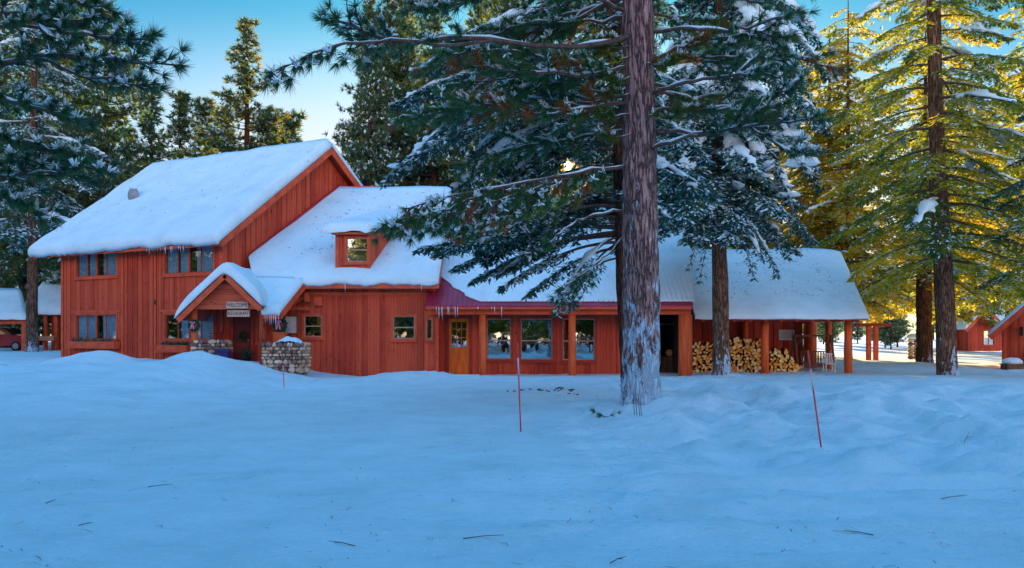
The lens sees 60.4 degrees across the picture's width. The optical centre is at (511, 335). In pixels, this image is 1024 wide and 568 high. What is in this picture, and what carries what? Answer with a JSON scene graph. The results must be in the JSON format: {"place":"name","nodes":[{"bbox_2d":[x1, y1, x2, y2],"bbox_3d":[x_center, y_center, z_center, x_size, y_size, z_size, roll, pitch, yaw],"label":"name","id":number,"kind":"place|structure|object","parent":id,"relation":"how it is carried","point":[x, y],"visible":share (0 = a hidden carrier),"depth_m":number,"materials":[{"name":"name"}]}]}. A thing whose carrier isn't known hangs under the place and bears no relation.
{"place":"outdoors","nodes":[
{"label":"outdoors","id":0,"kind":"place"},
{"bbox_2d":[0,337,1023,567],"bbox_3d":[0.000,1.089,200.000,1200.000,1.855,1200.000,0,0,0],"label":"snowy ground","id":1,"kind":"structure","parent":0,"point":[730,445],"depth_m":10.57,"materials":[{"name":"white snow"}]},
{"bbox_2d":[0,288,25,350],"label":"carport","id":2,"kind":"object","parent":1,"relation":"on","point":[12,307],"visible":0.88,"depth_m":57.61,"materials":[{"name":"red paint"}]},
{"bbox_2d":[0,326,42,350],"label":"parked car","id":3,"kind":"object","parent":1,"relation":"on","point":[10,337],"visible":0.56,"depth_m":58.00,"materials":[{"name":"red paint"}]},
{"bbox_2d":[0,186,49,335],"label":"forest pine","id":4,"kind":"object","parent":1,"relation":"on","point":[15,280],"visible":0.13,"depth_m":64.45,"materials":[{"name":"green plant"}]},
{"bbox_2d":[0,0,80,347],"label":"leafy pine","id":5,"kind":"object","parent":1,"relation":"on","point":[5,35],"visible":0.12,"depth_m":68.86,"materials":[{"name":"green plant"}]},
{"bbox_2d":[25,271,60,349],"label":"red shed","id":6,"kind":"structure","parent":1,"relation":"on","point":[49,299],"depth_m":60.13,"materials":[{"name":"paint"}]},
{"bbox_2d":[38,315,50,334],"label":"forest pine","id":7,"kind":"object","parent":1,"relation":"on","point":[49,323],"visible":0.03,"depth_m":96.67,"materials":[{"name":"green plant"}]},
{"bbox_2d":[38,335,54,350],"bbox_3d":[-31.339,0.687,59.080,1.180,1.426,0.160,0,0,0],"label":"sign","id":8,"kind":"object","parent":1,"relation":"on","point":[47,338],"visible":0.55,"depth_m":59.00,"materials":[{"name":"wood"}]},
{"bbox_2d":[0,0,110,351],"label":"fir","id":9,"kind":"object","parent":1,"relation":"on","point":[31,334],"visible":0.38,"depth_m":53.82,"materials":[{"name":"green plant"}]},
{"bbox_2d":[22,69,100,284],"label":"forest pine","id":10,"kind":"object","parent":1,"relation":"on","point":[76,193],"depth_m":73.96,"materials":[{"name":"green plant"}]},
{"bbox_2d":[0,4,124,284],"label":"leafy pine","id":11,"kind":"object","parent":1,"relation":"on","point":[12,266],"visible":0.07,"depth_m":62.68,"materials":[{"name":"green plant"}]},
{"bbox_2d":[28,0,154,280],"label":"leafy pine","id":12,"kind":"object","parent":1,"relation":"on","point":[108,115],"visible":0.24,"depth_m":59.22,"materials":[{"name":"green plant"}]},
{"bbox_2d":[0,0,197,233],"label":"snowy pine","id":13,"kind":"object","parent":1,"relation":"on","point":[56,161],"visible":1,"depth_m":12.12,"materials":[{"name":"green plant"}]},
{"bbox_2d":[118,127,141,180],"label":"bushy pine","id":14,"kind":"object","parent":1,"relation":"on","point":[128,158],"visible":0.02,"depth_m":67.73,"materials":[{"name":"green plant"}]},
{"bbox_2d":[131,89,180,162],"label":"slim pine","id":15,"kind":"object","parent":1,"relation":"on","point":[147,125],"visible":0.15,"depth_m":69.80,"materials":[{"name":"green plant"}]},
{"bbox_2d":[154,88,202,160],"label":"slim pine","id":16,"kind":"object","parent":1,"relation":"on","point":[182,106],"visible":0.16,"depth_m":75.70,"materials":[{"name":"green plant"}]},
{"bbox_2d":[28,138,362,359],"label":"two storey house","id":17,"kind":"structure","parent":1,"relation":"on","point":[135,272],"depth_m":39.18,"materials":[{"name":"red wood"}]},
{"bbox_2d":[73,253,117,279],"bbox_3d":[-18.805,-3.241,39.846,3.050,1.367,0.250,0,0,29],"label":"window","id":18,"kind":"structure","parent":17,"relation":"in","point":[110,259],"depth_m":40.01,"materials":[{"name":"red paint"}]},
{"bbox_2d":[74,312,117,341],"bbox_3d":[-18.837,-0.372,39.864,3.053,1.342,0.250,0,0,29],"label":"window","id":19,"kind":"structure","parent":17,"relation":"in","point":[88,322],"depth_m":39.87,"materials":[{"name":"red paint"}]},
{"bbox_2d":[128,185,138,199],"bbox_3d":[-18.414,-6.754,42.595,0.472,0.953,1.201,0,0,-33],"label":"roof vent","id":20,"kind":"object","parent":17,"relation":"on","point":[133,192],"visible":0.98,"depth_m":42.21,"materials":[{"name":"metal"}]},
{"bbox_2d":[162,312,212,342],"bbox_3d":[-13.565,-0.355,36.984,3.156,1.285,0.251,0,0,29],"label":"window","id":21,"kind":"structure","parent":17,"relation":"in","point":[203,332],"depth_m":36.97,"materials":[{"name":"red paint"}]},
{"bbox_2d":[161,246,214,277],"bbox_3d":[-13.565,-3.185,36.984,3.156,1.383,0.251,0,0,29],"label":"window","id":22,"kind":"structure","parent":17,"relation":"in","point":[205,255],"depth_m":36.97,"materials":[{"name":"red paint"}]},
{"bbox_2d":[183,96,222,156],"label":"slim pine","id":23,"kind":"object","parent":1,"relation":"on","point":[203,108],"visible":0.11,"depth_m":79.82,"materials":[{"name":"green plant"}]},
{"bbox_2d":[190,339,233,355],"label":"stone wall","id":24,"kind":"structure","parent":1,"relation":"on","point":[212,346],"depth_m":33.93,"materials":[{"name":"grey stone"}]},
{"bbox_2d":[210,104,236,153],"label":"slim pine","id":25,"kind":"object","parent":1,"relation":"on","point":[225,127],"visible":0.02,"depth_m":85.89,"materials":[{"name":"green plant"}]},
{"bbox_2d":[215,349,231,358],"bbox_3d":[-10.974,0.855,33.500,0.501,0.691,0.600,0,0,0],"label":"storage bin","id":26,"kind":"object","parent":1,"relation":"on","point":[226,353],"visible":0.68,"depth_m":33.25,"materials":[{"name":"blue plastic"}]},
{"bbox_2d":[171,13,294,157],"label":"pointed pine","id":27,"kind":"object","parent":1,"relation":"on","point":[262,123],"visible":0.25,"depth_m":71.16,"materials":[{"name":"green plant"}]},
{"bbox_2d":[238,347,254,360],"bbox_3d":[-10.715,0.762,35.562,0.715,0.876,0.716,0,0,0],"label":"shrub pot","id":28,"kind":"object","parent":1,"relation":"on","point":[248,353],"visible":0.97,"depth_m":35.51,"materials":[{"name":"plant"}]},
{"bbox_2d":[255,104,279,145],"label":"slim pine","id":29,"kind":"object","parent":1,"relation":"on","point":[269,108],"depth_m":83.63,"materials":[{"name":"green plant"}]},
{"bbox_2d":[272,332,288,342],"bbox_3d":[-9.168,0.579,34.775,0.552,1.443,0.410,0,0,0],"label":"wooden pedestal","id":30,"kind":"object","parent":1,"relation":"on","point":[277,336],"visible":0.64,"depth_m":34.60,"materials":[{"name":"wood"}]},
{"bbox_2d":[261,336,311,374],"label":"stone wall","id":31,"kind":"structure","parent":1,"relation":"on","point":[293,354],"depth_m":33.64,"materials":[{"name":"grey stone"}]},
{"bbox_2d":[271,108,309,144],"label":"pine","id":32,"kind":"object","parent":1,"relation":"on","point":[293,123],"visible":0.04,"depth_m":77.71,"materials":[{"name":"green plant"}]},
{"bbox_2d":[174,184,451,375],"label":"dormer wing","id":33,"kind":"structure","parent":1,"relation":"on","point":[353,300],"depth_m":36.60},
{"bbox_2d":[186,319,202,332],"bbox_3d":[-12.224,-0.409,33.827,0.676,0.652,0.333,0,0,0],"label":"wreath","id":34,"kind":"object","parent":33,"relation":"attached to","point":[191,324],"visible":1,"depth_m":33.79,"materials":[{"name":"green plant"}]},
{"bbox_2d":[226,302,248,308],"bbox_3d":[-10.592,-1.181,33.892,0.857,0.269,0.047,0,0,0],"label":"hanging sign","id":35,"kind":"object","parent":33,"relation":"attached to","point":[237,305],"visible":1,"depth_m":33.88,"materials":[{"name":"white wood"}]},
{"bbox_2d":[227,310,249,316],"bbox_3d":[-10.557,-0.859,33.952,0.904,0.260,0.047,0,0,0],"label":"hanging sign","id":36,"kind":"object","parent":33,"relation":"hanging from","point":[238,313],"visible":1,"depth_m":33.94,"materials":[{"name":"white wood"}]},
{"bbox_2d":[230,314,253,360],"bbox_3d":[-11.044,0.458,36.025,0.941,2.684,0.150,0,0,0],"label":"entrance door","id":37,"kind":"structure","parent":33,"relation":"in","point":[237,324],"depth_m":36.02,"materials":[{"name":"red wood"}]},
{"bbox_2d":[238,331,248,339],"bbox_3d":[-10.971,0.004,35.869,0.524,0.506,0.273,0,0,0],"label":"wreath","id":38,"kind":"object","parent":37,"relation":"attached to","point":[244,333],"visible":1,"depth_m":35.84,"materials":[{"name":"green plant"}]},
{"bbox_2d":[254,318,265,345],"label":"window","id":39,"kind":"structure","parent":33,"relation":"in","point":[256,319],"depth_m":35.97,"materials":[{"name":"red wood"}]},
{"bbox_2d":[271,318,288,333],"bbox_3d":[-9.131,-0.432,34.591,0.805,0.845,0.417,0,0,0],"label":"wreath","id":40,"kind":"object","parent":33,"relation":"attached to","point":[283,328],"visible":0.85,"depth_m":34.53,"materials":[{"name":"green plant"}]},
{"bbox_2d":[285,316,297,333],"bbox_3d":[-9.159,-0.452,36.495,0.533,0.748,0.110,0,0,0],"label":"notice board","id":41,"kind":"object","parent":33,"relation":"attached to","point":[292,328],"visible":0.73,"depth_m":36.47,"materials":[{"name":"paper"}]},
{"bbox_2d":[301,313,323,339],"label":"window","id":42,"kind":"structure","parent":33,"relation":"in","point":[304,315],"depth_m":36.56,"materials":[{"name":"red paint"}]},
{"bbox_2d":[343,236,369,264],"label":"dormer window","id":43,"kind":"structure","parent":33,"relation":"in","point":[346,262],"depth_m":36.32,"materials":[{"name":"red paint"}]},
{"bbox_2d":[390,314,417,341],"bbox_3d":[-4.500,-0.322,36.594,1.144,1.172,0.168,0,0,0],"label":"window","id":44,"kind":"structure","parent":33,"relation":"in","point":[393,339],"depth_m":36.56,"materials":[{"name":"red paint"}]},
{"bbox_2d":[336,19,382,163],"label":"forest pine","id":45,"kind":"object","parent":1,"relation":"on","point":[352,119],"depth_m":75.75,"materials":[{"name":"green plant"}]},
{"bbox_2d":[334,0,403,186],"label":"leafy pine","id":46,"kind":"object","parent":1,"relation":"on","point":[353,148],"visible":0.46,"depth_m":61.51,"materials":[{"name":"green plant"}]},
{"bbox_2d":[323,0,451,185],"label":"forest pine","id":47,"kind":"object","parent":1,"relation":"on","point":[390,9],"visible":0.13,"depth_m":70.72,"materials":[{"name":"green plant"}]},
{"bbox_2d":[376,70,413,185],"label":"forest pine","id":48,"kind":"object","parent":1,"relation":"on","point":[395,133],"visible":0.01,"depth_m":72.55,"materials":[{"name":"green plant"}]},
{"bbox_2d":[354,1,447,185],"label":"leafy pine","id":49,"kind":"object","parent":1,"relation":"on","point":[410,14],"visible":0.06,"depth_m":73.68,"materials":[{"name":"green plant"}]},
{"bbox_2d":[398,15,430,163],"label":"forest pine","id":50,"kind":"object","parent":1,"relation":"on","point":[414,18],"visible":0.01,"depth_m":80.67,"materials":[{"name":"green plant"}]},
{"bbox_2d":[374,14,470,198],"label":"leafy pine","id":51,"kind":"object","parent":1,"relation":"on","point":[427,175],"visible":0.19,"depth_m":67.22,"materials":[{"name":"green plant"}]},
{"bbox_2d":[437,1,494,181],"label":"leafy pine","id":52,"kind":"object","parent":1,"relation":"on","point":[472,22],"visible":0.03,"depth_m":75.69,"materials":[{"name":"green plant"}]},
{"bbox_2d":[463,535,496,538],"bbox_3d":[-0.224,1.579,6.913,0.320,0.030,0.033,0,0,-1],"label":"fallen twig","id":53,"kind":"object","parent":1,"relation":"on","point":[479,536],"visible":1,"depth_m":6.91,"materials":[{"name":"brown wood"}]},
{"bbox_2d":[435,0,577,199],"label":"forest pine","id":54,"kind":"object","parent":1,"relation":"on","point":[486,6],"visible":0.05,"depth_m":61.52,"materials":[{"name":"green plant"}]},
{"bbox_2d":[1,149,1014,567],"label":"needle litter","id":55,"kind":"object","parent":1,"relation":"on","point":[513,411],"visible":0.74,"depth_m":9.22,"materials":[{"name":"brown plant"}]},
{"bbox_2d":[469,0,550,196],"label":"leafy pine","id":56,"kind":"object","parent":1,"relation":"on","point":[496,10],"visible":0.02,"depth_m":61.47,"materials":[{"name":"green plant"}]},
{"bbox_2d":[517,342,521,431],"bbox_3d":[0.120,0.912,14.600,0.086,1.602,0.026,0,0,0],"label":"snow stake","id":57,"kind":"object","parent":1,"relation":"on","point":[519,385],"visible":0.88,"depth_m":14.59,"materials":[{"name":"red wood"}]},
{"bbox_2d":[507,387,578,394],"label":"dark clods","id":58,"kind":"object","parent":1,"relation":"on","point":[570,390],"visible":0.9,"depth_m":24.98,"materials":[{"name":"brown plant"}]},
{"bbox_2d":[379,0,726,391],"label":"dark fir","id":59,"kind":"object","parent":1,"relation":"on","point":[522,236],"visible":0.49,"depth_m":23.87,"materials":[{"name":"green plant"}]},
{"bbox_2d":[256,0,858,405],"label":"ponderosa pine","id":60,"kind":"object","parent":1,"relation":"on","point":[544,89],"visible":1,"depth_m":17.66,"materials":[{"name":"green plant"}]},
{"bbox_2d":[424,197,693,375],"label":"porch wing","id":61,"kind":"structure","parent":1,"relation":"on","point":[483,328],"depth_m":37.30,"materials":[{"name":"red wood"}]},
{"bbox_2d":[424,317,433,341],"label":"window","id":62,"kind":"structure","parent":61,"relation":"in","point":[431,339],"depth_m":36.17,"materials":[{"name":"red wood"}]},
{"bbox_2d":[446,316,470,373],"bbox_3d":[-2.249,0.473,37.310,1.056,2.594,0.120,0,0,0],"label":"panelled door","id":63,"kind":"structure","parent":61,"relation":"in","point":[458,359],"depth_m":37.32,"materials":[{"name":"brown wood"}]},
{"bbox_2d":[486,316,513,361],"bbox_3d":[-0.559,0.154,37.294,1.291,1.956,0.168,0,0,0],"label":"window","id":64,"kind":"structure","parent":61,"relation":"in","point":[510,318],"depth_m":37.27,"materials":[{"name":"red wood"}]},
{"bbox_2d":[518,316,555,362],"bbox_3d":[1.042,0.165,37.294,1.598,1.978,0.168,0,0,0],"label":"window","id":65,"kind":"structure","parent":61,"relation":"in","point":[520,318],"depth_m":37.27,"materials":[{"name":"red wood"}]},
{"bbox_2d":[560,316,597,363],"bbox_3d":[2.830,0.176,37.294,1.620,2.000,0.168,0,0,0],"label":"window","id":66,"kind":"structure","parent":61,"relation":"in","point":[562,361],"depth_m":37.27,"materials":[{"name":"red wood"}]},
{"bbox_2d":[590,407,621,417],"bbox_3d":[1.781,1.473,16.655,0.714,0.332,0.347,0,0,0],"label":"fallen sprig","id":67,"kind":"object","parent":1,"relation":"on","point":[593,412],"visible":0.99,"depth_m":16.60,"materials":[{"name":"green plant"}]},
{"bbox_2d":[633,390,641,415],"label":"dry stems","id":68,"kind":"object","parent":1,"relation":"on","point":[638,404],"visible":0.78,"depth_m":16.44,"materials":[{"name":"brown plant"}]},
{"bbox_2d":[608,17,669,188],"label":"forest pine","id":69,"kind":"object","parent":1,"relation":"on","point":[655,47],"depth_m":66.60,"materials":[{"name":"green plant"}]},
{"bbox_2d":[659,356,672,372],"bbox_3d":[6.996,1.307,38.685,0.950,0.780,0.630,0,0,0],"label":"wooden crate","id":70,"kind":"object","parent":1,"relation":"on","point":[666,364],"visible":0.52,"depth_m":38.37,"materials":[{"name":"brown wood"}]},
{"bbox_2d":[665,349,671,355],"bbox_3d":[6.901,0.747,38.650,0.300,0.300,0.300,0,0,0],"label":"sawn round","id":71,"kind":"object","parent":70,"relation":"on","point":[668,352],"visible":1,"depth_m":38.50,"materials":[{"name":"brown wood"}]},
{"bbox_2d":[661,72,730,248],"bbox_3d":[12.227,-8.369,61.973,7.491,20.789,7.115,0,0,-7],"label":"bushy pine","id":72,"kind":"object","parent":1,"relation":"on","point":[691,246],"visible":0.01,"depth_m":61.63,"materials":[{"name":"green plant"}]},
{"bbox_2d":[609,0,833,374],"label":"snowy fir","id":73,"kind":"object","parent":1,"relation":"on","point":[741,161],"visible":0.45,"depth_m":33.97,"materials":[{"name":"green plant"}]},
{"bbox_2d":[727,173,773,248],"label":"bushy pine","id":74,"kind":"object","parent":1,"relation":"on","point":[737,247],"visible":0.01,"depth_m":65.72,"materials":[{"name":"green plant"}]},
{"bbox_2d":[728,128,795,248],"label":"backlit fir","id":75,"kind":"object","parent":1,"relation":"on","point":[778,224],"visible":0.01,"depth_m":73.51,"materials":[{"name":"green plant"}]},
{"bbox_2d":[690,248,869,373],"bbox_3d":[11.953,-1.210,43.159,8.586,6.221,12.482,0,0,0],"label":"woodshed","id":76,"kind":"object","parent":1,"relation":"on","point":[767,316],"visible":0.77,"depth_m":39.54,"materials":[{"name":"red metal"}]},
{"bbox_2d":[779,330,793,339],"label":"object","id":77,"kind":"structure","parent":76,"relation":"in","point":[783,334],"depth_m":43.03,"materials":[{"name":"grey glass"}]},
{"bbox_2d":[789,335,834,368],"bbox_3d":[13.876,0.768,40.600,1.767,1.626,1.266,0,0,0],"label":"garden swing","id":78,"kind":"object","parent":1,"relation":"on","point":[815,365],"visible":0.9,"depth_m":40.56,"materials":[{"name":"brown wood"}]},
{"bbox_2d":[807,350,821,446],"bbox_3d":[4.388,1.053,12.700,0.257,1.692,0.026,0,0,0],"label":"snow stake","id":79,"kind":"object","parent":1,"relation":"on","point":[810,369],"visible":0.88,"depth_m":12.69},
{"bbox_2d":[761,47,871,356],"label":"backlit fir","id":80,"kind":"object","parent":1,"relation":"on","point":[794,189],"visible":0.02,"depth_m":65.87,"materials":[{"name":"green plant"}]},
{"bbox_2d":[822,353,835,371],"bbox_3d":[14.050,1.204,38.975,0.468,0.844,0.470,0,0,0],"label":"garden chair","id":81,"kind":"object","parent":1,"relation":"on","point":[826,359],"visible":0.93,"depth_m":39.09,"materials":[{"name":"white plastic"}]},
{"bbox_2d":[817,322,843,343],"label":"young pine","id":82,"kind":"object","parent":1,"relation":"on","point":[821,326],"visible":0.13,"depth_m":99.43,"materials":[{"name":"green plant"}]},
{"bbox_2d":[817,322,843,340],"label":"young pine","id":83,"kind":"object","parent":1,"relation":"on","point":[834,325],"visible":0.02,"depth_m":111.97,"materials":[{"name":"green plant"}]},
{"bbox_2d":[764,26,912,358],"bbox_3d":[20.919,-9.641,59.618,9.867,23.000,11.070,0,0,-19],"label":"backlit fir","id":84,"kind":"object","parent":1,"relation":"on","point":[822,212],"visible":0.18,"depth_m":58.48,"materials":[{"name":"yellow plant"}]},
{"bbox_2d":[771,0,934,359],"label":"backlit fir","id":85,"kind":"object","parent":1,"relation":"on","point":[842,202],"visible":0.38,"depth_m":57.23,"materials":[{"name":"green plant"}]},
{"bbox_2d":[852,320,865,343],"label":"young pine","id":86,"kind":"object","parent":1,"relation":"on","point":[857,336],"visible":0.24,"depth_m":120.70,"materials":[{"name":"green plant"}]},
{"bbox_2d":[861,300,880,340],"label":"young pine","id":87,"kind":"object","parent":1,"relation":"on","point":[871,328],"visible":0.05,"depth_m":106.28,"materials":[{"name":"green plant"}]},
{"bbox_2d":[855,323,891,359],"bbox_3d":[23.882,0.441,58.130,2.388,2.519,0.260,0,0,0],"label":"pergola","id":88,"kind":"object","parent":1,"relation":"on","point":[875,340],"visible":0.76,"depth_m":58.00,"materials":[{"name":"red paint"}]},
{"bbox_2d":[871,300,900,347],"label":"young pine","id":89,"kind":"object","parent":1,"relation":"on","point":[883,329],"visible":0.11,"depth_m":97.30,"materials":[{"name":"green plant"}]},
{"bbox_2d":[879,299,904,348],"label":"young pine","id":90,"kind":"object","parent":1,"relation":"on","point":[892,332],"visible":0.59,"depth_m":92.87,"materials":[{"name":"green plant"}]},
{"bbox_2d":[894,305,915,346],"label":"young pine","id":91,"kind":"object","parent":1,"relation":"on","point":[906,331],"visible":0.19,"depth_m":99.61,"materials":[{"name":"green plant"}]},
{"bbox_2d":[906,333,915,358],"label":"stone pillar","id":92,"kind":"structure","parent":1,"relation":"on","point":[911,338],"depth_m":59.81,"materials":[{"name":"brown stone"}]},
{"bbox_2d":[813,0,1023,362],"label":"golden fir","id":93,"kind":"object","parent":1,"relation":"on","point":[924,339],"visible":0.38,"depth_m":47.62,"materials":[{"name":"green plant"}]},
{"bbox_2d":[824,0,1023,374],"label":"straight fir","id":94,"kind":"object","parent":1,"relation":"on","point":[935,206],"visible":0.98,"depth_m":35.68,"materials":[{"name":"green plant"}]},
{"bbox_2d":[870,78,978,338],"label":"backlit fir","id":95,"kind":"object","parent":1,"relation":"on","point":[900,308],"visible":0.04,"depth_m":73.29,"materials":[{"name":"green plant"}]},
{"bbox_2d":[933,322,935,339],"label":"distant pine","id":96,"kind":"object","parent":1,"relation":"on","point":[934,328],"visible":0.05,"depth_m":175.38,"materials":[{"name":"green plant"}]},
{"bbox_2d":[885,109,998,327],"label":"backlit fir","id":97,"kind":"object","parent":1,"relation":"on","point":[994,322],"visible":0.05,"depth_m":81.72,"materials":[{"name":"green plant"}]},
{"bbox_2d":[934,282,1004,350],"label":"red cottage","id":98,"kind":"structure","parent":1,"relation":"on","point":[972,337],"depth_m":80.00,"materials":[{"name":"red wood"}]},
{"bbox_2d":[983,330,995,346],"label":"window","id":99,"kind":"structure","parent":98,"relation":"in","point":[987,342],"depth_m":80.14,"materials":[{"name":"white glass"}]},
{"bbox_2d":[932,0,1023,323],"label":"backlit fir","id":100,"kind":"object","parent":1,"relation":"on","point":[1018,83],"visible":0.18,"depth_m":52.16,"materials":[{"name":"plant"}]},
{"bbox_2d":[956,73,1023,322],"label":"backlit fir","id":101,"kind":"object","parent":1,"relation":"on","point":[996,309],"visible":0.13,"depth_m":66.42,"materials":[{"name":"green plant"}]},
{"bbox_2d":[973,93,1023,290],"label":"edge fir","id":102,"kind":"object","parent":1,"relation":"on","point":[996,195],"visible":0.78,"depth_m":33.94,"materials":[{"name":"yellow plant"}]},
{"bbox_2d":[987,302,1023,363],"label":"orange cabin","id":103,"kind":"object","parent":1,"relation":"on","point":[1009,329],"visible":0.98,"depth_m":42.59,"materials":[{"name":"red wood"}]},
{"bbox_2d":[999,357,1023,369],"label":"bench","id":104,"kind":"object","parent":1,"relation":"on","point":[1010,363],"visible":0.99,"depth_m":41.51,"materials":[{"name":"brown wood"}]},
{"bbox_2d":[1,0,1023,336],"label":"sky","id":105,"kind":"structure","parent":0,"point":[285,29],"materials":[{"name":"blue"}]}
]}

